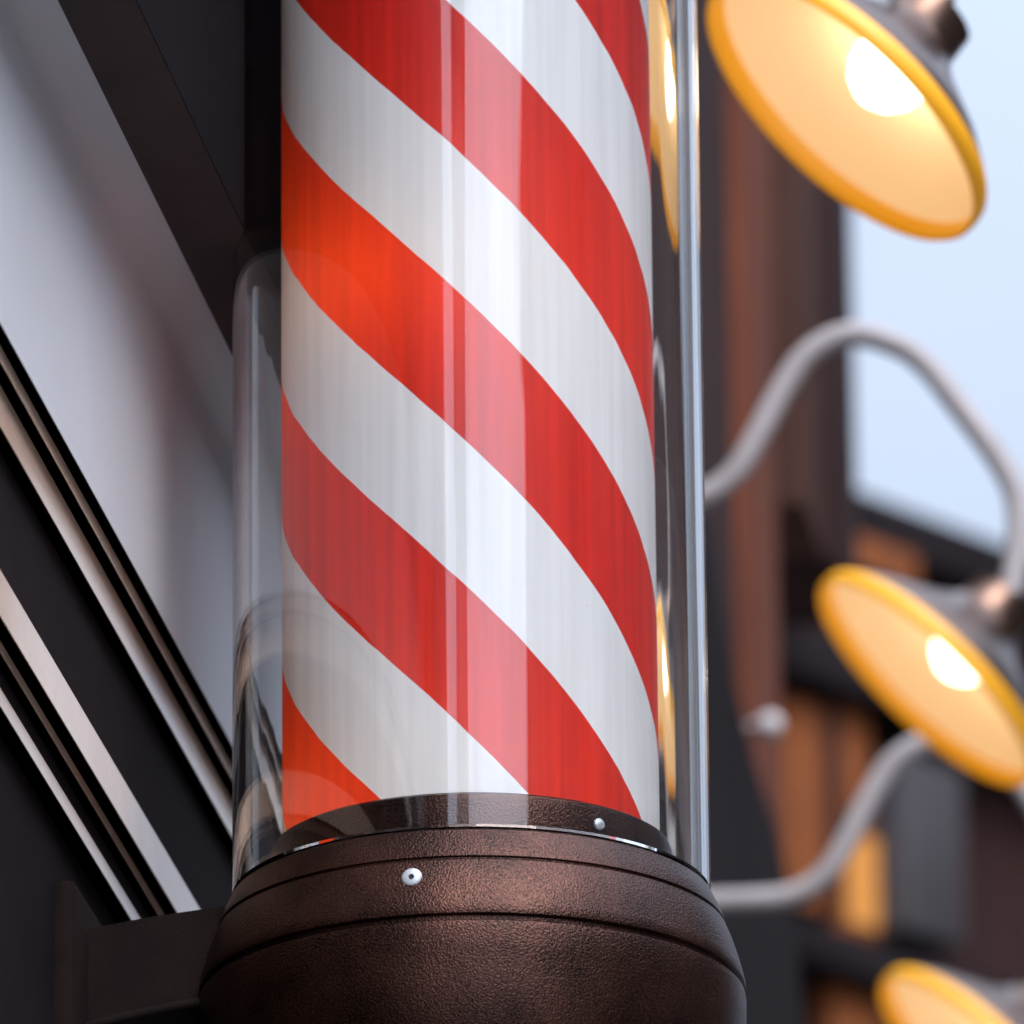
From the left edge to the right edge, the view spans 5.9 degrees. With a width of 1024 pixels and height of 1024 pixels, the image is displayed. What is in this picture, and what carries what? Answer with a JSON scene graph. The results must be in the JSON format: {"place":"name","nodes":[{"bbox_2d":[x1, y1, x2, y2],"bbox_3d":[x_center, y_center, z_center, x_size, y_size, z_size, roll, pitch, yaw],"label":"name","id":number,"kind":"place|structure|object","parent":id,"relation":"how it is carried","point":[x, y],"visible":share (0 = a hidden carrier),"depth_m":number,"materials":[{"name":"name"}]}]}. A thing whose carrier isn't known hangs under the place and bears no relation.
{"place":"outdoors","nodes":[
{"label":"outdoors","id":0,"kind":"place"},
{"bbox_2d":[779,490,1023,1023],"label":"timber building","id":1,"kind":"structure","parent":0,"point":[931,876],"depth_m":12.35,"materials":[{"name":"brown wood"}]},
{"bbox_2d":[816,820,878,940],"bbox_3d":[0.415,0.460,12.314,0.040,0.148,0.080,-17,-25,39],"label":"window","id":2,"kind":"structure","parent":1,"relation":"in","point":[859,914],"depth_m":12.30,"materials":[{"name":"orange glass"}]},
{"bbox_2d":[851,0,1023,545],"label":"sky","id":3,"kind":"structure","parent":0,"point":[962,298],"materials":[{"name":"blue"}]},
{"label":"pavement","id":4,"kind":"structure","parent":0,"visible":0},
{"bbox_2d":[0,0,244,1023],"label":"shop front","id":5,"kind":"object","parent":4,"relation":"on","point":[122,174],"visible":0.57,"depth_m":4.97,"materials":[{"name":"black metal"}]},
{"bbox_2d":[54,0,746,1023],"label":"barber pole","id":6,"kind":"object","parent":5,"relation":"attached to","point":[470,758],"visible":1,"depth_m":4.96,"materials":[{"name":"glass"}]},
{"bbox_2d":[697,0,858,1023],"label":"timber wall","id":7,"kind":"structure","parent":4,"relation":"on","point":[781,533],"depth_m":8.95,"materials":[{"name":"brown wood"}]},
{"bbox_2d":[747,712,782,737],"bbox_3d":[0.223,0.188,8.772,0.032,0.023,0.023,-1,-20,0],"label":"round fitting","id":8,"kind":"object","parent":7,"relation":"attached to","point":[768,725],"visible":1,"depth_m":8.77,"materials":[{"name":"grey metal"}]},
{"bbox_2d":[707,0,986,240],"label":"gooseneck lamp","id":9,"kind":"object","parent":7,"relation":"attached to","point":[858,106],"visible":1,"depth_m":6.04,"materials":[{"name":"yellow metal"}]},
{"bbox_2d":[705,322,1023,786],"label":"gooseneck lamp","id":10,"kind":"object","parent":7,"relation":"attached to","point":[937,669],"visible":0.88,"depth_m":7.41,"materials":[{"name":"yellow metal"}]},
{"bbox_2d":[711,733,1023,1023],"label":"gooseneck lamp","id":11,"kind":"object","parent":7,"relation":"attached to","point":[911,995],"visible":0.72,"depth_m":7.93,"materials":[{"name":"grey metal"}]}
]}

